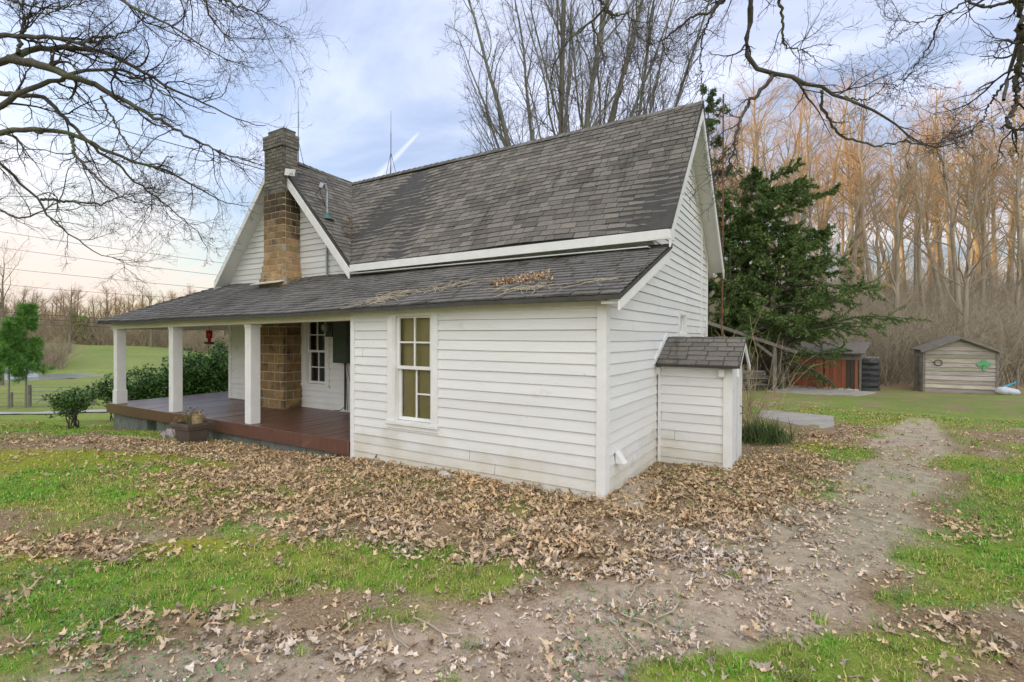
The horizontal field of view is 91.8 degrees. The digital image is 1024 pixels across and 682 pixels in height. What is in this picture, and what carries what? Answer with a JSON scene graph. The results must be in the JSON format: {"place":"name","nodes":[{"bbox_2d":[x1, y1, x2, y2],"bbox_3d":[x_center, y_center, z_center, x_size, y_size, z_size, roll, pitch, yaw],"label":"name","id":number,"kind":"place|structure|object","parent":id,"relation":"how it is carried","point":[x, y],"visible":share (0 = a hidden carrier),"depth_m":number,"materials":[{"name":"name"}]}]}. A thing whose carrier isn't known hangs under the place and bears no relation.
{"place":"outdoors","nodes":[
{"label":"outdoors","id":0,"kind":"place"},
{"bbox_2d":[0,409,106,413],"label":"road","id":1,"kind":"structure","parent":0,"point":[100,410],"depth_m":22.26,"materials":[{"name":"asphalt"}]},
{"bbox_2d":[5,373,104,380],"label":"water","id":2,"kind":"structure","parent":0,"point":[58,376],"depth_m":58.95,"materials":[{"name":"grey liquid"}]},
{"bbox_2d":[0,308,1023,681],"bbox_3d":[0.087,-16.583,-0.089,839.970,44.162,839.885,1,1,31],"label":"ground","id":3,"kind":"structure","parent":0,"point":[908,398],"depth_m":3.52,"materials":[{"name":"plant"}]},
{"bbox_2d":[0,315,32,408],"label":"pine tree","id":4,"kind":"object","parent":3,"relation":"on","point":[9,337],"visible":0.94,"depth_m":26.19,"materials":[{"name":"plant"}]},
{"bbox_2d":[3,301,56,407],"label":"pine tree","id":5,"kind":"object","parent":3,"relation":"on","point":[34,356],"visible":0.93,"depth_m":26.80,"materials":[{"name":"plant"}]},
{"bbox_2d":[0,231,69,384],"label":"bare tree","id":6,"kind":"object","parent":3,"relation":"on","point":[2,296],"visible":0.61,"depth_m":46.18,"materials":[{"name":"wood"}]},
{"bbox_2d":[34,333,89,369],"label":"brush","id":7,"kind":"object","parent":3,"relation":"on","point":[58,355],"visible":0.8,"depth_m":69.70,"materials":[{"name":"plant"}]},
{"bbox_2d":[42,283,89,351],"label":"field edge tree","id":8,"kind":"object","parent":3,"relation":"on","point":[69,332],"visible":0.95,"depth_m":92.06,"materials":[{"name":"plant"}]},
{"bbox_2d":[40,383,100,428],"bbox_3d":[-8.310,1.238,9.386,0.706,0.910,0.828,1,1,31],"label":"round bush","id":9,"kind":"object","parent":3,"relation":"on","point":[73,405],"visible":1,"depth_m":9.33,"materials":[{"name":"green plant"}]},
{"bbox_2d":[64,313,93,342],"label":"cedar tree","id":10,"kind":"object","parent":3,"relation":"on","point":[82,317],"visible":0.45,"depth_m":117.27,"materials":[{"name":"plant"}]},
{"bbox_2d":[92,295,111,342],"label":"field edge tree","id":11,"kind":"object","parent":3,"relation":"on","point":[101,316],"visible":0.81,"depth_m":127.78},
{"bbox_2d":[0,309,227,353],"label":"brush","id":12,"kind":"object","parent":3,"relation":"on","point":[133,336],"visible":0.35,"depth_m":117.74,"materials":[{"name":"plant"}]},
{"bbox_2d":[85,377,149,420],"bbox_3d":[-10.752,1.589,13.688,1.244,1.267,1.752,0,1,-10],"label":"shrub","id":13,"kind":"object","parent":3,"relation":"on","point":[103,387],"visible":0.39,"depth_m":13.24,"materials":[{"name":"green plant"}]},
{"bbox_2d":[101,362,186,400],"bbox_3d":[-10.411,1.470,14.287,2.004,1.682,1.890,1,1,31],"label":"shrub","id":14,"kind":"object","parent":3,"relation":"on","point":[150,390],"visible":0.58,"depth_m":13.92,"materials":[{"name":"green plant"}]},
{"bbox_2d":[0,0,351,293],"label":"oak tree","id":15,"kind":"object","parent":3,"relation":"on","point":[17,58],"visible":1,"depth_m":7.63,"materials":[{"name":"grey plant"}]},
{"bbox_2d":[138,363,216,398],"bbox_3d":[-9.982,1.411,14.907,1.798,1.790,1.979,1,1,31],"label":"shrub","id":16,"kind":"object","parent":3,"relation":"on","point":[188,388],"visible":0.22,"depth_m":14.41,"materials":[{"name":"green plant"}]},
{"bbox_2d":[170,420,213,443],"bbox_3d":[-5.487,1.566,8.512,0.490,0.355,0.450,0,1,25],"label":"planter","id":17,"kind":"object","parent":3,"relation":"on","point":[189,433],"visible":0.79,"depth_m":8.39,"materials":[{"name":"brown plastic"}]},
{"bbox_2d":[173,407,207,424],"bbox_3d":[-5.506,1.306,8.508,0.531,0.376,0.529,0,1,-19],"label":"dry plant","id":18,"kind":"object","parent":17,"relation":"in","point":[188,418],"visible":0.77,"depth_m":8.47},
{"bbox_2d":[157,343,227,393],"bbox_3d":[-9.614,1.138,15.540,2.294,2.210,2.210,1,1,31],"label":"shrub","id":19,"kind":"object","parent":3,"relation":"on","point":[199,373],"visible":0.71,"depth_m":15.15,"materials":[{"name":"green plant"}]},
{"bbox_2d":[183,338,227,391],"bbox_3d":[-9.480,1.058,16.287,2.008,2.338,2.277,1,1,31],"label":"shrub","id":20,"kind":"object","parent":3,"relation":"on","point":[215,363],"visible":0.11,"depth_m":16.03,"materials":[{"name":"green plant"}]},
{"bbox_2d":[97,44,750,500],"bbox_3d":[-2.188,-1.628,10.250,12.870,7.860,6.124,1,1,31],"label":"farmhouse","id":21,"kind":"object","parent":3,"relation":"on","point":[609,384],"visible":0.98,"depth_m":7.21,"materials":[{"name":"white paint"}]},
{"bbox_2d":[0,90,263,169],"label":"service cable","id":22,"kind":"object","parent":21,"relation":"attached to","point":[148,137],"visible":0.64,"depth_m":13.44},
{"bbox_2d":[301,322,329,389],"bbox_3d":[-3.993,0.201,10.319,0.899,1.564,0.297,1,1,31],"label":"window","id":23,"kind":"structure","parent":21,"relation":"in","point":[322,345],"depth_m":10.40,"materials":[{"name":"white paint"}]},
{"bbox_2d":[385,308,438,433],"bbox_3d":[-1.271,0.371,6.480,0.884,1.575,0.168,1,1,31],"label":"window","id":24,"kind":"structure","parent":21,"relation":"in","point":[412,334],"depth_m":6.55,"materials":[{"name":"white paint"}]},
{"bbox_2d":[340,276,618,308],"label":"twigs","id":25,"kind":"object","parent":21,"relation":"on","point":[435,287],"visible":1,"depth_m":6.53,"materials":[{"name":"plant"}]},
{"bbox_2d":[489,268,553,286],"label":"fallen leaves","id":26,"kind":"object","parent":21,"relation":"on","point":[494,283],"visible":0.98,"depth_m":6.11,"materials":[{"name":"brown plant"}]},
{"bbox_2d":[676,311,687,336],"bbox_3d":[2.692,-0.241,8.034,0.197,0.454,0.564,1,1,31],"label":"window","id":27,"kind":"structure","parent":21,"relation":"in","point":[682,316],"depth_m":8.11,"materials":[{"name":"white paint"}]},
{"bbox_2d":[0,400,1023,681],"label":"fallen leaves","id":28,"kind":"object","parent":3,"relation":"on","point":[262,474],"visible":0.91,"depth_m":4.23,"materials":[{"name":"brown plant"}]},
{"bbox_2d":[0,404,1023,681],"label":"grass","id":29,"kind":"structure","parent":3,"relation":"on","point":[50,482],"depth_m":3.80,"materials":[{"name":"plant"}]},
{"bbox_2d":[0,445,1023,681],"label":"ground ivy","id":30,"kind":"object","parent":3,"relation":"on","point":[61,622],"visible":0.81,"depth_m":2.96,"materials":[{"name":"green plant"}]},
{"bbox_2d":[435,0,684,153],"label":"bare tree","id":31,"kind":"object","parent":3,"relation":"on","point":[563,121],"visible":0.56,"depth_m":20.75,"materials":[{"name":"grey plant"}]},
{"bbox_2d":[526,0,735,178],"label":"bare tree","id":32,"kind":"object","parent":3,"relation":"on","point":[646,65],"visible":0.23,"depth_m":22.45,"materials":[{"name":"grey plant"}]},
{"bbox_2d":[605,477,661,509],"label":"fallen leaves","id":33,"kind":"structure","parent":3,"relation":"on","point":[634,487],"depth_m":5.28,"materials":[{"name":"plant"}]},
{"bbox_2d":[391,513,877,656],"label":"twigs","id":34,"kind":"object","parent":3,"relation":"on","point":[553,621],"visible":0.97,"depth_m":2.92,"materials":[{"name":"wood"}]},
{"bbox_2d":[610,47,751,277],"bbox_3d":[7.854,-6.217,25.439,7.799,16.588,8.340,1,1,31],"label":"bare tree","id":35,"kind":"object","parent":3,"relation":"on","point":[659,99],"visible":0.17,"depth_m":24.60,"materials":[{"name":"brown plant"}]},
{"bbox_2d":[720,94,723,336],"bbox_3d":[4.351,-1.676,10.270,0.063,6.831,0.063,0,1,9],"label":"antenna mast","id":36,"kind":"object","parent":3,"relation":"on","point":[722,309],"visible":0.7,"depth_m":10.25,"materials":[{"name":"metal"}]},
{"bbox_2d":[700,84,752,310],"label":"cedar tree","id":37,"kind":"object","parent":3,"relation":"on","point":[710,123],"visible":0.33,"depth_m":25.57,"materials":[{"name":"plant"}]},
{"bbox_2d":[709,111,760,222],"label":"woodland tree","id":38,"kind":"object","parent":3,"relation":"on","point":[729,143],"visible":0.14,"depth_m":47.66,"materials":[{"name":"brown plant"}]},
{"bbox_2d":[718,120,767,269],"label":"woodland tree","id":39,"kind":"object","parent":3,"relation":"on","point":[738,190],"visible":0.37,"depth_m":37.85,"materials":[{"name":"brown plant"}]},
{"bbox_2d":[709,93,778,209],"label":"woodland tree","id":40,"kind":"object","parent":3,"relation":"on","point":[739,145],"visible":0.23,"depth_m":73.57,"materials":[{"name":"brown plant"}]},
{"bbox_2d":[708,200,782,357],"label":"cedar tree","id":41,"kind":"object","parent":3,"relation":"on","point":[731,287],"visible":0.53,"depth_m":20.16,"materials":[{"name":"plant"}]},
{"bbox_2d":[708,321,797,390],"bbox_3d":[8.924,0.516,20.635,4.201,3.094,2.940,0,0,0],"label":"open lean to","id":42,"kind":"object","parent":3,"relation":"on","point":[767,357],"visible":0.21,"depth_m":19.39,"materials":[{"name":"wood"}]},
{"bbox_2d":[742,370,768,388],"bbox_3d":[9.305,1.551,19.966,1.957,0.742,0.696,0,0,0],"label":"timber stack","id":43,"kind":"object","parent":3,"relation":"on","point":[759,374],"visible":0.4,"depth_m":19.72,"materials":[{"name":"wood"}]},
{"bbox_2d":[716,104,800,282],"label":"woodland tree","id":44,"kind":"object","parent":3,"relation":"on","point":[765,167],"visible":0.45,"depth_m":34.01,"materials":[{"name":"brown plant"}]},
{"bbox_2d":[735,104,784,273],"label":"woodland tree","id":45,"kind":"object","parent":3,"relation":"on","point":[763,139],"visible":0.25,"depth_m":69.55,"materials":[{"name":"brown plant"}]},
{"bbox_2d":[713,79,807,241],"bbox_3d":[19.474,-10.658,39.502,7.475,19.679,7.892,1,1,34],"label":"woodland tree","id":46,"kind":"object","parent":3,"relation":"on","point":[751,133],"visible":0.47,"depth_m":39.12,"materials":[{"name":"brown plant"}]},
{"bbox_2d":[507,0,1023,220],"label":"oak tree","id":47,"kind":"object","parent":3,"relation":"on","point":[1018,42],"visible":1,"depth_m":5.90,"materials":[{"name":"brown plant"}]},
{"bbox_2d":[704,278,831,431],"bbox_3d":[6.161,0.418,13.825,4.408,3.149,13.156,1,1,31],"label":"brush","id":48,"kind":"object","parent":3,"relation":"on","point":[749,405],"visible":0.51,"depth_m":9.00,"materials":[{"name":"plant"}]},
{"bbox_2d":[709,54,831,293],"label":"woodland tree","id":49,"kind":"object","parent":3,"relation":"on","point":[754,112],"visible":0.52,"depth_m":40.51,"materials":[{"name":"brown plant"}]},
{"bbox_2d":[742,412,805,449],"bbox_3d":[4.155,1.447,8.261,1.434,0.522,1.362,0,1,-14],"label":"grass clump","id":50,"kind":"object","parent":3,"relation":"on","point":[763,434],"visible":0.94,"depth_m":8.07,"materials":[{"name":"green plant"}]},
{"bbox_2d":[746,77,832,270],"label":"woodland tree","id":51,"kind":"object","parent":3,"relation":"on","point":[800,127],"visible":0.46,"depth_m":46.76,"materials":[{"name":"brown plant"}]},
{"bbox_2d":[764,95,819,287],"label":"woodland tree","id":52,"kind":"object","parent":3,"relation":"on","point":[788,153],"visible":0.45,"depth_m":40.62,"materials":[{"name":"brown plant"}]},
{"bbox_2d":[755,410,833,427],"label":"concrete slab","id":53,"kind":"structure","parent":3,"relation":"on","point":[821,421],"depth_m":10.63,"materials":[{"name":"concrete"}]},
{"bbox_2d":[762,140,829,243],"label":"woodland tree","id":54,"kind":"object","parent":3,"relation":"on","point":[794,216],"visible":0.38,"depth_m":32.41,"materials":[{"name":"brown plant"}]},
{"bbox_2d":[764,91,834,221],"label":"woodland tree","id":55,"kind":"object","parent":3,"relation":"on","point":[797,154],"visible":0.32,"depth_m":52.55,"materials":[{"name":"brown plant"}]},
{"bbox_2d":[781,107,820,223],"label":"woodland tree","id":56,"kind":"object","parent":3,"relation":"on","point":[797,221],"visible":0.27,"depth_m":72.72,"materials":[{"name":"brown plant"}]},
{"bbox_2d":[777,64,848,287],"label":"woodland tree","id":57,"kind":"object","parent":3,"relation":"on","point":[807,151],"visible":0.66,"depth_m":42.75,"materials":[{"name":"brown plant"}]},
{"bbox_2d":[764,111,862,313],"bbox_3d":[14.326,-4.373,24.539,5.095,13.006,5.526,1,1,31],"label":"bare tree","id":58,"kind":"object","parent":3,"relation":"on","point":[810,216],"visible":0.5,"depth_m":24.00,"materials":[{"name":"brown plant"}]},
{"bbox_2d":[708,156,932,388],"bbox_3d":[11.222,-1.999,20.663,7.704,10.500,7.553,0,1,-21],"label":"cedar tree","id":59,"kind":"object","parent":3,"relation":"on","point":[806,326],"visible":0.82,"depth_m":19.69,"materials":[{"name":"plant"}]},
{"bbox_2d":[792,127,852,286],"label":"woodland tree","id":60,"kind":"object","parent":3,"relation":"on","point":[821,209],"visible":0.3,"depth_m":53.88,"materials":[{"name":"brown plant"}]},
{"bbox_2d":[798,169,852,316],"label":"woodland tree","id":61,"kind":"object","parent":3,"relation":"on","point":[826,213],"visible":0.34,"depth_m":46.16,"materials":[{"name":"brown plant"}]},
{"bbox_2d":[783,341,870,390],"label":"garage","id":62,"kind":"structure","parent":3,"relation":"on","point":[846,374],"depth_m":21.53,"materials":[{"name":"paint"}]},
{"bbox_2d":[792,359,822,386],"bbox_3d":[13.168,1.406,22.124,1.181,1.220,0.058,1,1,40],"label":"door","id":63,"kind":"structure","parent":62,"relation":"in","point":[800,382],"depth_m":22.08,"materials":[{"name":"wood"}]},
{"bbox_2d":[825,359,857,388],"bbox_3d":[14.136,1.417,21.320,1.194,1.220,0.056,1,1,40],"label":"door","id":64,"kind":"structure","parent":62,"relation":"in","point":[849,377],"depth_m":21.24,"materials":[{"name":"wood"}]},
{"bbox_2d":[796,119,872,252],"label":"woodland tree","id":65,"kind":"object","parent":3,"relation":"on","point":[830,198],"visible":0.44,"depth_m":53.63,"materials":[{"name":"brown plant"}]},
{"bbox_2d":[824,148,873,282],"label":"woodland tree","id":66,"kind":"object","parent":3,"relation":"on","point":[841,219],"visible":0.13,"depth_m":74.45,"materials":[{"name":"brown plant"}]},
{"bbox_2d":[802,69,897,280],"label":"woodland tree","id":67,"kind":"object","parent":3,"relation":"on","point":[844,117],"visible":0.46,"depth_m":59.07,"materials":[{"name":"brown plant"}]},
{"bbox_2d":[808,87,896,281],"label":"woodland tree","id":68,"kind":"object","parent":3,"relation":"on","point":[844,155],"visible":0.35,"depth_m":63.23,"materials":[{"name":"brown plant"}]},
{"bbox_2d":[820,162,885,317],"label":"woodland tree","id":69,"kind":"object","parent":3,"relation":"on","point":[851,233],"visible":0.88,"depth_m":35.54,"materials":[{"name":"brown plant"}]},
{"bbox_2d":[840,239,866,294],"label":"cedar tree","id":70,"kind":"object","parent":3,"relation":"on","point":[861,263],"visible":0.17,"depth_m":51.72,"materials":[{"name":"plant"}]},
{"bbox_2d":[802,64,914,297],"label":"woodland tree","id":71,"kind":"object","parent":3,"relation":"on","point":[858,196],"visible":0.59,"depth_m":42.48,"materials":[{"name":"brown plant"}]},
{"bbox_2d":[817,85,902,264],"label":"woodland tree","id":72,"kind":"object","parent":3,"relation":"on","point":[850,210],"visible":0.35,"depth_m":59.41,"materials":[{"name":"brown plant"}]},
{"bbox_2d":[832,137,891,278],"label":"woodland tree","id":73,"kind":"object","parent":3,"relation":"on","point":[861,245],"visible":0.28,"depth_m":58.93,"materials":[{"name":"brown plant"}]},
{"bbox_2d":[708,226,1023,386],"bbox_3d":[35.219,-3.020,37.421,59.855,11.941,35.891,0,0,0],"label":"brush","id":74,"kind":"object","parent":3,"relation":"on","point":[1008,337],"visible":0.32,"depth_m":25.79,"materials":[{"name":"plant"}]},
{"bbox_2d":[828,113,908,312],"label":"woodland tree","id":75,"kind":"object","parent":3,"relation":"on","point":[867,261],"visible":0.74,"depth_m":40.17,"materials":[{"name":"brown plant"}]},
{"bbox_2d":[861,356,880,390],"bbox_3d":[15.223,1.452,21.284,0.943,1.566,0.905,1,1,40],"label":"woodpile","id":76,"kind":"object","parent":3,"relation":"on","point":[870,374],"visible":0.61,"depth_m":20.88,"materials":[{"name":"wood"}]},
{"bbox_2d":[843,144,902,279],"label":"woodland tree","id":77,"kind":"object","parent":3,"relation":"on","point":[882,247],"visible":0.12,"depth_m":70.99,"materials":[{"name":"brown plant"}]},
{"bbox_2d":[851,129,926,295],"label":"woodland tree","id":78,"kind":"object","parent":3,"relation":"on","point":[891,182],"visible":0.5,"depth_m":46.40,"materials":[{"name":"brown plant"}]},
{"bbox_2d":[857,138,924,296],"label":"woodland tree","id":79,"kind":"object","parent":3,"relation":"on","point":[902,249],"visible":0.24,"depth_m":56.33,"materials":[{"name":"brown plant"}]},
{"bbox_2d":[836,127,949,375],"bbox_3d":[20.931,-4.936,27.570,4.112,14.210,6.802,0,1,-8],"label":"bare tree","id":80,"kind":"object","parent":3,"relation":"on","point":[896,280],"visible":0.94,"depth_m":26.75,"materials":[{"name":"brown plant"}]},
{"bbox_2d":[842,168,943,324],"bbox_3d":[26.398,-6.419,35.522,4.553,13.413,6.142,0,1,-28],"label":"woodland tree","id":81,"kind":"object","parent":3,"relation":"on","point":[879,271],"visible":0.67,"depth_m":36.16,"materials":[{"name":"brown plant"}]},
{"bbox_2d":[870,118,964,331],"bbox_3d":[31.526,-8.585,38.016,6.405,16.953,6.501,0,1,20],"label":"woodland tree","id":82,"kind":"object","parent":3,"relation":"on","point":[926,244],"visible":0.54,"depth_m":38.18,"materials":[{"name":"brown plant"}]},
{"bbox_2d":[886,121,950,317],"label":"woodland tree","id":83,"kind":"object","parent":3,"relation":"on","point":[915,265],"visible":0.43,"depth_m":42.92,"materials":[{"name":"brown plant"}]},
{"bbox_2d":[895,145,955,342],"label":"woodland tree","id":84,"kind":"object","parent":3,"relation":"on","point":[919,270],"visible":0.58,"depth_m":34.73,"materials":[{"name":"brown plant"}]},
{"bbox_2d":[869,100,981,298],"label":"woodland tree","id":85,"kind":"object","parent":3,"relation":"on","point":[904,208],"visible":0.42,"depth_m":49.08,"materials":[{"name":"brown plant"}]},
{"bbox_2d":[892,109,965,282],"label":"woodland tree","id":86,"kind":"object","parent":3,"relation":"on","point":[933,248],"visible":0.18,"depth_m":66.69,"materials":[{"name":"brown plant"}]},
{"bbox_2d":[911,125,952,295],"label":"woodland tree","id":87,"kind":"object","parent":3,"relation":"on","point":[928,199],"visible":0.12,"depth_m":53.20,"materials":[{"name":"brown plant"}]},
{"bbox_2d":[888,72,991,270],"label":"woodland tree","id":88,"kind":"object","parent":3,"relation":"on","point":[931,94],"visible":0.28,"depth_m":64.05,"materials":[{"name":"brown plant"}]},
{"bbox_2d":[918,109,977,298],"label":"woodland tree","id":89,"kind":"object","parent":3,"relation":"on","point":[948,227],"visible":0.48,"depth_m":46.19,"materials":[{"name":"brown plant"}]},
{"bbox_2d":[887,70,1012,299],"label":"woodland tree","id":90,"kind":"object","parent":3,"relation":"on","point":[967,192],"visible":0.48,"depth_m":48.41,"materials":[{"name":"brown plant"}]},
{"bbox_2d":[906,118,1001,296],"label":"woodland tree","id":91,"kind":"object","parent":3,"relation":"on","point":[940,252],"visible":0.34,"depth_m":49.17,"materials":[{"name":"brown plant"}]},
{"bbox_2d":[910,336,1004,393],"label":"plank shed","id":92,"kind":"structure","parent":3,"relation":"on","point":[958,370],"depth_m":20.48,"materials":[{"name":"wood"}]},
{"bbox_2d":[905,107,1009,330],"bbox_3d":[26.969,-6.634,30.477,4.244,16.642,5.113,0,1,26],"label":"woodland tree","id":93,"kind":"object","parent":3,"relation":"on","point":[957,292],"visible":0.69,"depth_m":30.20,"materials":[{"name":"brown plant"}]},
{"bbox_2d":[912,115,1023,342],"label":"bare tree","id":94,"kind":"object","parent":3,"relation":"on","point":[968,285],"visible":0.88,"depth_m":25.65,"materials":[{"name":"brown plant"}]},
{"bbox_2d":[917,107,1023,316],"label":"woodland tree","id":95,"kind":"object","parent":3,"relation":"on","point":[988,212],"visible":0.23,"depth_m":48.61,"materials":[{"name":"brown plant"}]},
{"bbox_2d":[941,89,1023,292],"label":"woodland tree","id":96,"kind":"object","parent":3,"relation":"on","point":[975,205],"visible":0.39,"depth_m":48.57,"materials":[{"name":"brown plant"}]},
{"bbox_2d":[951,74,1023,298],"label":"woodland tree","id":97,"kind":"object","parent":3,"relation":"on","point":[1022,148],"visible":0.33,"depth_m":48.35,"materials":[{"name":"brown plant"}]},
{"bbox_2d":[953,92,1021,285],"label":"woodland tree","id":98,"kind":"object","parent":3,"relation":"on","point":[993,215],"visible":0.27,"depth_m":67.06,"materials":[{"name":"brown plant"}]},
{"bbox_2d":[952,112,1023,318],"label":"woodland tree","id":99,"kind":"object","parent":3,"relation":"on","point":[984,243],"visible":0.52,"depth_m":36.35,"materials":[{"name":"brown plant"}]},
{"bbox_2d":[961,155,1023,325],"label":"woodland tree","id":100,"kind":"object","parent":3,"relation":"on","point":[1019,278],"visible":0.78,"depth_m":33.00,"materials":[{"name":"brown plant"}]},
{"bbox_2d":[975,89,1023,308],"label":"woodland tree","id":101,"kind":"object","parent":3,"relation":"on","point":[1015,210],"visible":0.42,"depth_m":40.34,"materials":[{"name":"brown plant"}]},
{"bbox_2d":[976,82,1023,263],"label":"woodland tree","id":102,"kind":"object","parent":3,"relation":"on","point":[1011,208],"visible":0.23,"depth_m":63.22,"materials":[{"name":"brown plant"}]},
{"bbox_2d":[981,79,1023,292],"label":"woodland tree","id":103,"kind":"object","parent":3,"relation":"on","point":[1021,117],"visible":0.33,"depth_m":53.88,"materials":[{"name":"brown plant"}]},
{"bbox_2d":[994,387,1011,394],"bbox_3d":[19.152,1.943,19.302,0.596,0.340,0.335,1,1,31],"label":"rubbish bag","id":104,"kind":"object","parent":3,"relation":"on","point":[1003,390],"visible":0.99,"depth_m":19.23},
{"bbox_2d":[0,0,1023,319],"label":"sky","id":105,"kind":"structure","parent":0,"point":[394,94],"materials":[{"name":"blue"}]},
{"bbox_2d":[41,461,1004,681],"bbox_3d":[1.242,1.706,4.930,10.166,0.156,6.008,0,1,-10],"label":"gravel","id":106,"kind":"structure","parent":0,"point":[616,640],"depth_m":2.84,"materials":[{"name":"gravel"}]},
{"bbox_2d":[767,386,874,395],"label":"pavement","id":107,"kind":"structure","parent":0,"point":[809,390],"depth_m":19.20,"materials":[{"name":"concrete"}]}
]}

